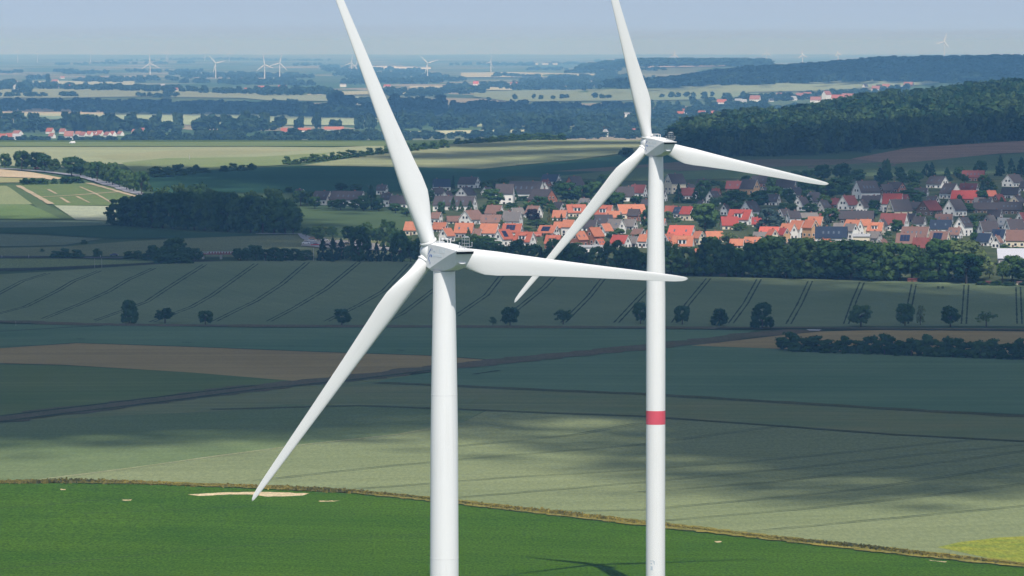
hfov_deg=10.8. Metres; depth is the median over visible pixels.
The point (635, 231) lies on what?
house
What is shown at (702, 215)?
tree
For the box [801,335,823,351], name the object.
bush
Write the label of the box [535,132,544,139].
bush
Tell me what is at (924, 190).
house
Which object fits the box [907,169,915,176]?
tree
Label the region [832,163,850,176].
tree
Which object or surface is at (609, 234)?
tree
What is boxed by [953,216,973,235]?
house
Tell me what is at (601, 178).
tree
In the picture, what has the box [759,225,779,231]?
house
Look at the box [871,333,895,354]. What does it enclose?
bush
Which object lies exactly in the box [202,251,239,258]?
road bridge
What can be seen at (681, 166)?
stubble field
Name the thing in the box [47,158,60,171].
tree
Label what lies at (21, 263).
grass field
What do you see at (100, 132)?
house
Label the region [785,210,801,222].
house
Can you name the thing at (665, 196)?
house
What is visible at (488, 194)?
tree
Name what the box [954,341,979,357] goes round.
bush
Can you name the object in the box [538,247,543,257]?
conifer
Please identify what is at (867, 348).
bush
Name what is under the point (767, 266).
tree
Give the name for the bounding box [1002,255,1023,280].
tree
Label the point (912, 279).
garden shed
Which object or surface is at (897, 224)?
tree
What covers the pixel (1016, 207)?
house
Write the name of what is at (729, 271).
tree
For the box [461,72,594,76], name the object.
crop field
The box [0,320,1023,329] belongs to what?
farm track
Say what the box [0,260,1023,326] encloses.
slope field
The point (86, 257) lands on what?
road
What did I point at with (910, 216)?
house
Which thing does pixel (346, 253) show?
tree
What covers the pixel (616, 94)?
crop field
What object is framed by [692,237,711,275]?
conifer
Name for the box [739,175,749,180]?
tree
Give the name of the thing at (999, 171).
conifer
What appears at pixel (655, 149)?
wind turbine
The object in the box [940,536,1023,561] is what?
rape field
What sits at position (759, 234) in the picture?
house
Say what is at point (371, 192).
conifer
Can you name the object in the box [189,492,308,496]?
sand patch
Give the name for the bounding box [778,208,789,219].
house
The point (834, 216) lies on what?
tree
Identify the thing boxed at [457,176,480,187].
house
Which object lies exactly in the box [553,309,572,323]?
tree
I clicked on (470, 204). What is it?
conifer
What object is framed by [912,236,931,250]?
house
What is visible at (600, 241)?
house
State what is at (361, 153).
bush
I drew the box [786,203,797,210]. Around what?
tree
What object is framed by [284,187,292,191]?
tree
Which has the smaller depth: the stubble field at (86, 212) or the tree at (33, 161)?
the stubble field at (86, 212)
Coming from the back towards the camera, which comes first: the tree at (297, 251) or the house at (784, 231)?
the house at (784, 231)
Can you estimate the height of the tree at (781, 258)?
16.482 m
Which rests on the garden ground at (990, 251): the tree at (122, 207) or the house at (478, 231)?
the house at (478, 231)
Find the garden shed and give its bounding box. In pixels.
[908,278,917,281]
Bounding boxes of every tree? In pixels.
[0,153,11,166]
[13,150,30,170]
[28,151,41,169]
[36,152,50,170]
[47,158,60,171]
[61,156,81,176]
[73,158,85,174]
[83,162,90,176]
[89,161,102,180]
[98,163,106,182]
[103,199,130,225]
[104,162,120,184]
[111,169,124,186]
[116,196,139,226]
[119,169,133,188]
[120,300,138,322]
[126,172,140,190]
[128,193,151,227]
[133,171,149,193]
[134,193,165,227]
[145,245,160,255]
[148,184,172,194]
[150,191,170,227]
[154,308,175,322]
[155,190,182,228]
[160,237,186,255]
[167,190,193,228]
[171,183,188,191]
[178,247,194,258]
[179,193,207,229]
[188,182,206,194]
[189,192,214,229]
[189,248,203,260]
[198,310,212,324]
[199,191,226,230]
[203,187,213,194]
[212,192,239,231]
[225,198,250,231]
[231,248,240,257]
[235,195,265,232]
[235,250,245,260]
[240,247,251,258]
[243,190,260,197]
[245,195,274,232]
[250,245,263,260]
[257,195,286,232]
[258,249,272,260]
[261,186,283,198]
[267,247,283,260]
[268,197,301,234]
[277,248,293,260]
[282,206,304,232]
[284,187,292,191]
[291,248,299,259]
[292,190,309,205]
[296,250,312,260]
[300,191,312,204]
[301,227,310,234]
[308,196,321,208]
[310,225,325,239]
[326,226,338,236]
[327,200,334,208]
[333,182,348,190]
[333,199,347,209]
[334,309,351,324]
[340,226,353,239]
[343,245,357,260]
[348,199,359,209]
[348,227,372,261]
[350,184,362,190]
[355,224,370,236]
[357,194,370,210]
[362,222,374,231]
[370,228,383,242]
[372,198,384,210]
[378,219,397,246]
[387,203,403,212]
[389,230,402,243]
[390,230,409,261]
[399,207,409,214]
[403,240,418,261]
[410,237,420,260]
[428,190,434,200]
[438,201,444,208]
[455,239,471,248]
[465,234,478,240]
[471,239,489,249]
[472,235,501,244]
[479,204,489,213]
[481,188,504,202]
[482,183,493,188]
[486,200,503,206]
[488,179,498,185]
[488,244,505,251]
[489,317,496,323]
[495,178,508,183]
[501,307,519,324]
[504,238,524,254]
[521,244,542,256]
[523,203,538,209]
[523,226,533,231]
[524,219,548,227]
[525,209,539,221]
[531,195,549,209]
[542,238,559,259]
[545,203,557,213]
[553,182,578,199]
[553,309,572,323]
[558,243,580,262]
[565,243,587,262]
[574,185,592,199]
[586,246,605,265]
[588,181,602,196]
[596,174,609,183]
[601,240,627,268]
[604,193,618,205]
[606,231,617,237]
[607,192,625,206]
[614,228,624,233]
[618,147,633,157]
[619,247,640,270]
[629,196,642,203]
[632,251,646,270]
[632,302,645,323]
[639,210,647,226]
[664,211,673,221]
[665,240,684,274]
[673,246,698,275]
[674,305,689,323]
[690,202,719,231]
[695,238,727,275]
[696,180,711,191]
[705,236,717,240]
[708,196,719,208]
[710,308,728,325]
[712,243,736,273]
[719,181,725,189]
[719,190,745,206]
[719,232,737,242]
[726,259,744,276]
[729,203,743,208]
[729,250,752,276]
[731,223,742,230]
[734,240,769,277]
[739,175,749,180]
[741,191,748,199]
[746,190,768,204]
[748,235,788,277]
[749,302,774,327]
[750,260,770,277]
[755,208,782,228]
[765,176,777,186]
[766,185,782,197]
[774,247,801,278]
[776,253,809,278]
[777,203,787,209]
[783,188,793,199]
[784,237,818,277]
[786,193,796,202]
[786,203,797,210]
[790,170,800,174]
[797,177,819,190]
[799,169,815,177]
[801,190,811,195]
[801,203,819,211]
[803,195,812,202]
[805,261,828,278]
[808,250,827,278]
[809,239,849,278]
[812,181,837,196]
[813,164,832,178]
[817,193,831,204]
[821,208,838,222]
[824,265,849,278]
[825,237,873,279]
[828,177,850,189]
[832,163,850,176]
[836,186,850,194]
[841,175,853,182]
[848,259,872,279]
[848,305,872,326]
[849,169,866,180]
[856,241,893,280]
[867,208,880,215]
[868,199,881,209]
[873,243,902,280]
[876,262,900,280]
[881,158,890,174]
[881,170,893,182]
[882,240,919,280]
[890,219,903,232]
[894,167,904,175]
[895,172,908,182]
[895,303,914,325]
[898,248,924,277]
[900,189,926,197]
[906,182,920,189]
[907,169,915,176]
[907,261,930,281]
[909,172,923,182]
[909,195,922,201]
[911,245,937,279]
[916,238,954,281]
[941,305,960,326]
[943,239,993,281]
[950,253,983,283]
[953,166,964,177]
[959,174,969,182]
[964,204,975,212]
[969,214,977,222]
[970,232,977,240]
[972,160,987,171]
[973,221,978,231]
[975,190,987,198]
[975,311,998,326]
[977,174,987,181]
[978,214,987,221]
[984,265,994,278]
[995,261,1011,282]
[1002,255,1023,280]
[1011,257,1023,278]
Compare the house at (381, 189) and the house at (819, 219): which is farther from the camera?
the house at (381, 189)
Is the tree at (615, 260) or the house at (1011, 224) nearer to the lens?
the tree at (615, 260)
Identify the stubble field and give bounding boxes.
[0,169,59,179]
[0,343,482,380]
[55,205,115,219]
[563,159,895,170]
[692,330,1023,357]
[852,141,1023,163]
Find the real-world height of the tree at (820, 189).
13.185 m
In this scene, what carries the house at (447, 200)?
on the garden ground at (990, 251)
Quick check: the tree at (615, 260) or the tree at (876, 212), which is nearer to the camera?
the tree at (615, 260)
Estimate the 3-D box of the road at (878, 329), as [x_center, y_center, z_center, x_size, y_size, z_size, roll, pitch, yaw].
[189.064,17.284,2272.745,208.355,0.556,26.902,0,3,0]
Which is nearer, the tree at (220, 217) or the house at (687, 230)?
the house at (687, 230)
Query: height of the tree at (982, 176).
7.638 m
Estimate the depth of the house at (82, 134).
8047.73 m
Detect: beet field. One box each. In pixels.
[0,225,251,238]
[0,483,1023,575]
[149,154,679,192]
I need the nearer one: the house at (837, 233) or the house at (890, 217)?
the house at (837, 233)
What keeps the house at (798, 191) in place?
on the garden ground at (990, 251)
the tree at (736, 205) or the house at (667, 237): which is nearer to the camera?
the house at (667, 237)
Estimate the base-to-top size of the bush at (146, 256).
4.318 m
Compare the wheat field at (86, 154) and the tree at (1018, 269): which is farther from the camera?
the wheat field at (86, 154)
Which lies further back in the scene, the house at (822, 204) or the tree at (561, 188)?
the tree at (561, 188)
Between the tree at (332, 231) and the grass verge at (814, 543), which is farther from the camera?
the tree at (332, 231)
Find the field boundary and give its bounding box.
[39,423,459,479]
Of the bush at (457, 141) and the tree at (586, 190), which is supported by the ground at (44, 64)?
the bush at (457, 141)
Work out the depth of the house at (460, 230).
2975.84 m
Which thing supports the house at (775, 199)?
on the ground at (44, 64)
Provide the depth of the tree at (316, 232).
2927.05 m
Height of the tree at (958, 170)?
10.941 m
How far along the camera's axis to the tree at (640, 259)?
2610.53 m
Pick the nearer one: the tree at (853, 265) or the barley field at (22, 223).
the tree at (853, 265)
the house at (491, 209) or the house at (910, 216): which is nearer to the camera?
the house at (910, 216)
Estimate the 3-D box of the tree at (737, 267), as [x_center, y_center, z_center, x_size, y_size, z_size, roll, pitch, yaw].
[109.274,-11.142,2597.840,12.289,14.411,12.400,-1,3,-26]
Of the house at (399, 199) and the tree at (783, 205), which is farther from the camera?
the house at (399, 199)
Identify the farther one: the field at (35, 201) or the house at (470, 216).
the field at (35, 201)
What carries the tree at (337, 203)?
on the ground at (44, 64)
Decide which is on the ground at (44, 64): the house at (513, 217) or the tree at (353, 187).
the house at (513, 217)
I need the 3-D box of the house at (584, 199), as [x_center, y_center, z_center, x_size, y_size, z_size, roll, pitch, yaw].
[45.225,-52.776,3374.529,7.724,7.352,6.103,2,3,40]
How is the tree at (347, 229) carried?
on the grass field at (290, 241)
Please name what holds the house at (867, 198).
on the garden ground at (990, 251)
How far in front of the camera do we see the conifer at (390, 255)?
2709.01 m
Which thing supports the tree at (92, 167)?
on the ground at (44, 64)
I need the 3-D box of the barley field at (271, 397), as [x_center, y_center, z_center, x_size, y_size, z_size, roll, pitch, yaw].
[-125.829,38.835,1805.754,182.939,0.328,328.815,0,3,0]
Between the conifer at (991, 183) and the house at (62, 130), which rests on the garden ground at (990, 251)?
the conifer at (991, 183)
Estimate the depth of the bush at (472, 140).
4865.77 m
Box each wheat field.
[0,145,383,166]
[0,404,484,479]
[49,411,1023,557]
[122,153,328,172]
[307,140,640,168]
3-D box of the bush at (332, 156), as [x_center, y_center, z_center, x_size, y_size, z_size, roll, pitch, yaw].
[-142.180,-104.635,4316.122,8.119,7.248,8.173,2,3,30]
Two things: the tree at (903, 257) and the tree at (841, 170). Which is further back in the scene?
the tree at (841, 170)
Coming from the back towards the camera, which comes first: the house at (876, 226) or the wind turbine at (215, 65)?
the wind turbine at (215, 65)
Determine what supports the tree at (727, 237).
on the garden ground at (990, 251)
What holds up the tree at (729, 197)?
on the garden ground at (990, 251)
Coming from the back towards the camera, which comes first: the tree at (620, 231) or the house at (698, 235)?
the tree at (620, 231)
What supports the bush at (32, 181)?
on the ground at (44, 64)
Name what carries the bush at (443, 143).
on the ground at (44, 64)
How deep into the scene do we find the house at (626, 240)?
2853.09 m
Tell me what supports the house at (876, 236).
on the garden ground at (990, 251)
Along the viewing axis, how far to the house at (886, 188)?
3556.76 m
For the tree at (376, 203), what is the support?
on the ground at (44, 64)
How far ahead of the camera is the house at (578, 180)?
3595.69 m
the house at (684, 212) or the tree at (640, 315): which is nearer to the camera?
the tree at (640, 315)
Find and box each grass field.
[0,141,407,145]
[0,177,29,182]
[0,204,60,218]
[0,234,97,245]
[0,234,409,257]
[0,259,153,267]
[0,364,288,414]
[92,148,314,159]
[560,167,677,180]
[678,153,1023,179]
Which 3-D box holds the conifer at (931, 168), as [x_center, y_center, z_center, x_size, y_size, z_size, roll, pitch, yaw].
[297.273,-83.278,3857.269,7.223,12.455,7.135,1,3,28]
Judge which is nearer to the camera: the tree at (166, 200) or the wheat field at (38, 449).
the wheat field at (38, 449)
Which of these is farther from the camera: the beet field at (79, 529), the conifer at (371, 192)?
the conifer at (371, 192)
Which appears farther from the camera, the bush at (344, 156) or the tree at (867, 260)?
the bush at (344, 156)
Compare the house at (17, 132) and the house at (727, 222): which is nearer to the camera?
the house at (727, 222)
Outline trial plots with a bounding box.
[16,182,136,204]
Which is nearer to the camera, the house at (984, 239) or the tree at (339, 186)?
the house at (984, 239)
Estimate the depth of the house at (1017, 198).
3379.66 m
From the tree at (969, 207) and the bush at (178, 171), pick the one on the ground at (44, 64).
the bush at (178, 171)
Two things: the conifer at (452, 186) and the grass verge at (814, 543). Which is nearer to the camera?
the grass verge at (814, 543)
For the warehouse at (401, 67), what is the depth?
30326.26 m
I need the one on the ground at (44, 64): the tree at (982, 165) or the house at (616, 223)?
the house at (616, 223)
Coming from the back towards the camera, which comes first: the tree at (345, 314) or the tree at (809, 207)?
the tree at (809, 207)
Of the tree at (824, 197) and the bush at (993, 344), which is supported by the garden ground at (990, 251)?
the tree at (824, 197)
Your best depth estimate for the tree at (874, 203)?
3298.27 m
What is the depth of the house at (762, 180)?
3674.15 m
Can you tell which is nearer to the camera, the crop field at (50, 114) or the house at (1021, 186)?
the house at (1021, 186)
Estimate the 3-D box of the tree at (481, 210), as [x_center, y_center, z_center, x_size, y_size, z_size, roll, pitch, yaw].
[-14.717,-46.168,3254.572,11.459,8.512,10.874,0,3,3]
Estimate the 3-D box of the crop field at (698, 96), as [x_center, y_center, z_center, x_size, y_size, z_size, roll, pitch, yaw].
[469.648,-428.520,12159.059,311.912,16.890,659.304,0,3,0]
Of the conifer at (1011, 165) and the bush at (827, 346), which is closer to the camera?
the bush at (827, 346)
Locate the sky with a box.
[0,0,1023,54]
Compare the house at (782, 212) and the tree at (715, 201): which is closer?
the house at (782, 212)
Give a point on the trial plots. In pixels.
(88, 193)
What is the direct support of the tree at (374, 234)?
on the grass field at (290, 241)
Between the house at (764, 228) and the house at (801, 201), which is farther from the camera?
the house at (801, 201)
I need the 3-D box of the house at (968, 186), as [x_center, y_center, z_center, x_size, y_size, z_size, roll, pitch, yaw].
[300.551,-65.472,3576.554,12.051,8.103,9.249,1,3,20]
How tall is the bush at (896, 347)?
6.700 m
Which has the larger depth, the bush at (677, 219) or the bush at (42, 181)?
the bush at (42, 181)
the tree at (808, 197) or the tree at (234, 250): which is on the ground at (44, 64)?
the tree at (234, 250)
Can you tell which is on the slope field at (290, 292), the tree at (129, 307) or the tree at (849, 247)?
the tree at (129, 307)
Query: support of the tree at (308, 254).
on the slope field at (290, 292)
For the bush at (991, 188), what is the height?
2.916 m
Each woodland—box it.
[0,57,910,139]
[574,57,774,72]
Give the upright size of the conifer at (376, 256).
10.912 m
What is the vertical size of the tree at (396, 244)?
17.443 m
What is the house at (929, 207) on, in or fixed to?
on the garden ground at (990, 251)
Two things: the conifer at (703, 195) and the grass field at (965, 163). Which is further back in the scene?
the grass field at (965, 163)
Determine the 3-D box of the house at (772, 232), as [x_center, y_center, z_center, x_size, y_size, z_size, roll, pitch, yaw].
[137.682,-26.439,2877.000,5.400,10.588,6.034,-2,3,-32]
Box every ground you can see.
[0,54,1023,441]
[411,172,1023,282]
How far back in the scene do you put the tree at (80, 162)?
3883.23 m
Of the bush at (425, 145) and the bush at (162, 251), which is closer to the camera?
the bush at (162, 251)
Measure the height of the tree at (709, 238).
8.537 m
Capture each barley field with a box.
[0,186,31,203]
[0,220,110,226]
[0,324,754,373]
[31,374,410,419]
[289,384,1023,439]
[344,343,1023,413]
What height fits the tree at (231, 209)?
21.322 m
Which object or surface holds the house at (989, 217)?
on the garden ground at (990, 251)
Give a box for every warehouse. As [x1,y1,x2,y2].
[372,65,402,67]
[397,66,415,68]
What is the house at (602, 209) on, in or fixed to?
on the ground at (44, 64)
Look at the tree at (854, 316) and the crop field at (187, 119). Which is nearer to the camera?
the tree at (854, 316)
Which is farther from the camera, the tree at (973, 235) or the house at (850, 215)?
the house at (850, 215)
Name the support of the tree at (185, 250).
on the ground at (44, 64)
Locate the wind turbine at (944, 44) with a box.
[936,33,948,55]
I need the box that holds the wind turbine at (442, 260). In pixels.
[252,0,687,575]
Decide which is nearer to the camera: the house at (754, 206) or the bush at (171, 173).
the house at (754, 206)
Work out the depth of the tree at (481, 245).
2662.08 m
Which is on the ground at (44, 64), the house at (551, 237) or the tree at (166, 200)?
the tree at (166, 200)
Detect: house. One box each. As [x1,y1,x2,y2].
[12,130,23,133]
[45,128,54,133]
[48,133,55,137]
[59,128,66,133]
[64,131,74,139]
[79,132,87,136]
[96,130,103,135]
[103,132,111,136]
[117,131,123,135]
[313,190,330,204]
[324,126,344,129]
[329,190,364,204]
[376,184,388,194]
[380,192,392,206]
[388,194,407,208]
[403,220,417,235]
[430,187,444,195]
[431,211,443,223]
[432,178,450,189]
[432,195,477,210]
[432,221,448,231]
[438,227,455,240]
[441,191,453,195]
[445,215,460,223]
[454,222,474,237]
[455,186,476,196]
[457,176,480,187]
[458,209,480,223]
[473,227,481,235]
[480,213,502,225]
[480,222,499,237]
[484,204,504,213]
[493,228,513,245]
[495,183,514,203]
[502,222,523,234]
[503,211,523,223]
[509,180,544,199]
[510,206,524,215]
[513,230,536,245]
[524,204,543,217]
[527,188,557,204]
[534,231,542,236]
[537,224,560,235]
[540,173,561,184]
[542,179,551,187]
[544,234,561,246]
[552,209,567,219]
[553,220,561,229]
[554,201,564,209]
[560,218,574,235]
[565,203,585,216]
[566,175,584,189]
[570,230,588,244]
[577,197,590,203]
[578,245,603,252]
[581,220,597,230]
[586,226,604,244]
[592,237,604,244]
[594,205,613,214]
[594,213,612,226]
[599,222,613,235]
[606,210,622,217]
[607,218,626,233]
[610,234,632,246]
[615,185,634,200]
[616,203,645,218]
[624,218,638,228]
[626,208,640,220]
[630,227,645,235]
[630,235,638,246]
[631,184,647,196]
[637,233,646,247]
[641,198,647,205]
[664,173,686,193]
[664,190,667,200]
[664,205,677,213]
[664,232,674,242]
[667,224,695,235]
[671,234,694,248]
[672,206,681,217]
[679,205,693,220]
[681,187,696,198]
[686,183,694,187]
[692,230,705,244]
[705,190,720,203]
[705,230,723,241]
[711,187,721,195]
[717,99,726,103]
[719,203,730,214]
[720,215,738,228]
[725,180,741,191]
[727,208,754,224]
[729,237,744,247]
[739,178,760,193]
[741,200,760,213]
[744,236,761,243]
[749,95,760,101]
[751,175,767,186]
[751,216,764,226]
[753,230,766,237]
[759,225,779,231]
[765,193,781,204]
[765,228,778,236]
[775,179,796,188]
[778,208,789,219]
[778,227,790,243]
[780,222,798,238]
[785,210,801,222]
[790,186,802,197]
[790,219,803,237]
[794,196,808,210]
[800,211,818,217]
[801,218,818,240]
[806,191,820,204]
[808,215,824,225]
[810,97,821,101]
[815,225,847,242]
[816,199,831,211]
[822,91,831,98]
[831,95,844,99]
[831,197,839,207]
[833,223,843,225]
[837,194,857,209]
[839,209,874,222]
[844,218,864,233]
[845,222,859,240]
[851,180,880,198]
[852,234,870,240]
[856,199,868,210]
[860,218,871,233]
[861,194,882,210]
[866,221,885,234]
[869,230,882,242]
[879,183,894,193]
[879,212,909,230]
[879,218,888,231]
[882,192,903,211]
[885,198,912,212]
[887,181,906,191]
[895,232,916,243]
[901,225,930,236]
[903,194,909,198]
[907,212,916,221]
[910,201,920,209]
[912,215,926,226]
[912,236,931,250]
[913,187,929,195]
[915,199,941,215]
[925,195,940,201]
[926,175,948,187]
[928,230,951,239]
[929,218,951,230]
[935,213,953,223]
[938,182,959,198]
[942,198,966,215]
[948,226,963,237]
[950,189,977,202]
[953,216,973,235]
[959,182,978,190]
[961,169,984,180]
[973,196,983,201]
[973,201,997,212]
[975,232,993,245]
[976,220,998,232]
[978,198,993,201]
[983,214,996,220]
[986,189,996,198]
[987,208,1003,218]
[991,234,1003,247]
[992,193,1005,201]
[992,228,1005,242]
[997,201,1023,213]
[997,217,1009,228]
[1000,187,1020,197]
[1001,173,1023,186]
[1002,218,1023,229]
[1005,228,1023,246]
[1009,194,1023,205]
[1015,212,1023,220]
[1019,181,1023,190]
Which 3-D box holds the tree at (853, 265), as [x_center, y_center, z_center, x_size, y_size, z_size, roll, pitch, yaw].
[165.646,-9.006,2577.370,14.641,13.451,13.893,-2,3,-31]
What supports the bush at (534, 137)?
on the ground at (44, 64)
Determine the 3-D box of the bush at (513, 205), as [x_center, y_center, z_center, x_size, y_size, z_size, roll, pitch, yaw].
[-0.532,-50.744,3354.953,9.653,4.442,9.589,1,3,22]
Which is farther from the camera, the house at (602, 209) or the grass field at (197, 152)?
the grass field at (197, 152)
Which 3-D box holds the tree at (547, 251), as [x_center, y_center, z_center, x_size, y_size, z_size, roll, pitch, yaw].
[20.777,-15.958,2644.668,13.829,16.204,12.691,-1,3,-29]
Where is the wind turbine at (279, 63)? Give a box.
[270,54,286,76]
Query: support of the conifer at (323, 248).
on the ground at (44, 64)
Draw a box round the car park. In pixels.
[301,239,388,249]
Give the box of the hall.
[996,248,1023,262]
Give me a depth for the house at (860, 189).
3483.42 m
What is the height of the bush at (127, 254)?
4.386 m
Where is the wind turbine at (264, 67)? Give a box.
[258,56,271,78]
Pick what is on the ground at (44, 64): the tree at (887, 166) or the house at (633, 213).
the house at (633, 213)
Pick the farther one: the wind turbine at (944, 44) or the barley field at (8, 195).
the wind turbine at (944, 44)
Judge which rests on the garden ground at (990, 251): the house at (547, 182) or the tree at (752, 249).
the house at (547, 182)
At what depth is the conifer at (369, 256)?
2704.60 m
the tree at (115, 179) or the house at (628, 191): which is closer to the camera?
the house at (628, 191)
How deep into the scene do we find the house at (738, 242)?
2845.31 m
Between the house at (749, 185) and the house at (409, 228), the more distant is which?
the house at (749, 185)
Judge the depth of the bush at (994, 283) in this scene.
2545.30 m
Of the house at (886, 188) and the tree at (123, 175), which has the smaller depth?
the house at (886, 188)
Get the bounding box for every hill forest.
[603,54,1023,87]
[662,77,1023,156]
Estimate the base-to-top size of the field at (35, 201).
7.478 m
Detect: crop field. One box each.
[0,89,262,97]
[2,108,102,113]
[24,113,103,115]
[26,115,99,118]
[32,81,133,84]
[116,114,378,124]
[226,95,358,100]
[307,91,405,94]
[410,86,442,87]
[410,129,524,133]
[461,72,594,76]
[474,88,747,101]
[486,87,511,89]
[649,65,724,66]
[653,93,776,99]
[683,79,937,92]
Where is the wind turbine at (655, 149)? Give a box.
[514,0,828,575]
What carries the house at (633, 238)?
on the garden ground at (990, 251)
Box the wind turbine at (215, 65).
[208,55,225,77]
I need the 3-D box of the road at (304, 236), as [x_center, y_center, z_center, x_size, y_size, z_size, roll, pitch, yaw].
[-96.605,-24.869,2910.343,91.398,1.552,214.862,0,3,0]
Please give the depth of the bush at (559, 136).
5195.66 m
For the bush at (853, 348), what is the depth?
2102.73 m
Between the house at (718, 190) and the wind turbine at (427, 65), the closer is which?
the house at (718, 190)
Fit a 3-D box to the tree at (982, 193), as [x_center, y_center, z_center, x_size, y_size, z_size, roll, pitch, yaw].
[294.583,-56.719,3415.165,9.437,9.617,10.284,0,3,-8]
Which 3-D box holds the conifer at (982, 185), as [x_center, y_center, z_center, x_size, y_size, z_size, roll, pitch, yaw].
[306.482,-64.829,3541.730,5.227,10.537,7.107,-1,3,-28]
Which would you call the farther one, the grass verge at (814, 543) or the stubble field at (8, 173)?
the stubble field at (8, 173)
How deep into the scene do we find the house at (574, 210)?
3244.34 m
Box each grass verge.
[4,480,1023,566]
[213,405,1023,441]
[376,382,1023,416]
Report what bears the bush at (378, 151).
on the ground at (44, 64)
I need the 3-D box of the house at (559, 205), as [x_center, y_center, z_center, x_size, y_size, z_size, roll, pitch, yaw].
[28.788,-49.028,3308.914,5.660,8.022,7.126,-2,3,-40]
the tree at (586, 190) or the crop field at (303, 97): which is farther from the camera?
the crop field at (303, 97)
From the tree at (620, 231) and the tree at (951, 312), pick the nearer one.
the tree at (951, 312)
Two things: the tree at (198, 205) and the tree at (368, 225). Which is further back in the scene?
the tree at (198, 205)
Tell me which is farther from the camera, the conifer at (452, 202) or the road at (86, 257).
the conifer at (452, 202)
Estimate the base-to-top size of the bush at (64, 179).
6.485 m
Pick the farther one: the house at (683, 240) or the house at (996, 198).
the house at (996, 198)
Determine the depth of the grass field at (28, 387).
1916.05 m
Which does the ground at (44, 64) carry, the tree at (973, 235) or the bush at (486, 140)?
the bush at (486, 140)
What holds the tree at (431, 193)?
on the ground at (44, 64)
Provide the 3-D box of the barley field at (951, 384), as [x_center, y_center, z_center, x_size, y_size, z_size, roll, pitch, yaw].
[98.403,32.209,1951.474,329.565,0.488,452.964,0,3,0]
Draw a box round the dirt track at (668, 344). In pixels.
[0,329,820,421]
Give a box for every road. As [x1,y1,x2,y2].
[1,168,142,194]
[52,257,121,257]
[260,233,380,249]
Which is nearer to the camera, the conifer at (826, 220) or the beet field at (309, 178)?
the conifer at (826, 220)
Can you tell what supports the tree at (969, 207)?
on the garden ground at (990, 251)
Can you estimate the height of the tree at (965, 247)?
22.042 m
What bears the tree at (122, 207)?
on the beet field at (114, 231)
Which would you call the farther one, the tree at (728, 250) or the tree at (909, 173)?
the tree at (909, 173)
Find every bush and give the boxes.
[19,178,28,184]
[28,178,39,184]
[36,178,48,184]
[49,251,59,257]
[50,178,57,183]
[57,248,70,256]
[60,176,72,183]
[69,249,84,256]
[71,176,84,182]
[92,248,101,256]
[122,251,134,258]
[131,250,142,258]
[140,253,153,259]
[147,166,166,176]
[151,248,169,261]
[153,253,181,263]
[159,166,174,176]
[164,252,193,262]
[170,164,189,175]
[186,167,196,173]
[193,164,199,171]
[196,168,211,172]
[219,165,228,171]
[228,163,237,170]
[237,165,246,170]
[246,163,256,169]
[281,156,292,164]
[291,159,299,163]
[299,157,312,162]
[308,153,320,161]
[318,154,328,160]
[328,152,336,159]
[336,151,349,158]
[345,149,358,157]
[357,150,366,156]
[364,147,373,154]
[374,147,383,154]
[410,142,419,150]
[419,142,429,149]
[428,141,440,148]
[436,208,445,213]
[438,139,449,147]
[453,138,462,143]
[468,138,477,142]
[475,137,482,142]
[481,137,491,142]
[488,136,496,141]
[496,135,504,141]
[503,202,517,207]
[504,136,512,140]
[508,134,517,140]
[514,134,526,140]
[519,196,528,200]
[521,133,531,139]
[530,134,537,139]
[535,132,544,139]
[543,133,551,139]
[547,135,557,139]
[557,133,566,139]
[674,217,681,221]
[683,200,695,202]
[709,180,720,185]
[774,331,801,348]
[787,337,813,351]
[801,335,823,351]
[818,339,838,352]
[835,335,852,353]
[846,340,863,353]
[860,334,881,354]
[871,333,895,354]
[888,340,909,355]
[899,337,921,355]
[914,334,938,355]
[926,340,948,356]
[937,335,964,356]
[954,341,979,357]
[966,340,992,357]
[975,281,987,284]
[985,187,997,189]
[986,338,1002,357]
[988,281,1002,285]
[995,343,1021,359]
[1002,282,1016,285]
[1012,337,1023,358]
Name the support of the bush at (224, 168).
on the ground at (44, 64)
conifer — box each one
[316,239,330,260]
[326,237,338,261]
[336,238,344,259]
[361,184,377,209]
[366,242,373,261]
[371,242,379,260]
[378,243,389,261]
[388,242,393,260]
[449,197,455,209]
[451,176,454,188]
[457,200,463,211]
[466,200,474,209]
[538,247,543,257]
[547,209,551,221]
[672,183,684,202]
[692,184,701,201]
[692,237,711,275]
[699,191,706,202]
[822,215,830,225]
[872,168,885,181]
[921,163,929,175]
[926,162,935,176]
[944,167,952,180]
[956,194,964,202]
[979,180,985,190]
[983,177,997,186]
[994,155,1005,175]
[1006,158,1016,173]
[1015,156,1023,175]
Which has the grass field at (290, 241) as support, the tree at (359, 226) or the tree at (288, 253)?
the tree at (359, 226)
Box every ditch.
[0,259,220,270]
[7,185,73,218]
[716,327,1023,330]
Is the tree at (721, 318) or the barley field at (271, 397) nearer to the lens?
the barley field at (271, 397)
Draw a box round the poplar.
[916,305,925,324]
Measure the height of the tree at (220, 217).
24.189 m
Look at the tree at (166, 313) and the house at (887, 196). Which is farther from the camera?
the house at (887, 196)
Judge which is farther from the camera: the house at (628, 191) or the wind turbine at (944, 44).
the wind turbine at (944, 44)
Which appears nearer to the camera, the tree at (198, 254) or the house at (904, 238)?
the tree at (198, 254)
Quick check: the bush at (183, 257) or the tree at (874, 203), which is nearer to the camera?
the bush at (183, 257)
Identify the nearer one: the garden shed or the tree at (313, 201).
the garden shed
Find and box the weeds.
[0,477,1023,564]
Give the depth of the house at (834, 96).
11531.45 m
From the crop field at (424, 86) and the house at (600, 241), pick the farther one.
the crop field at (424, 86)
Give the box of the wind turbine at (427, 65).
[423,59,436,75]

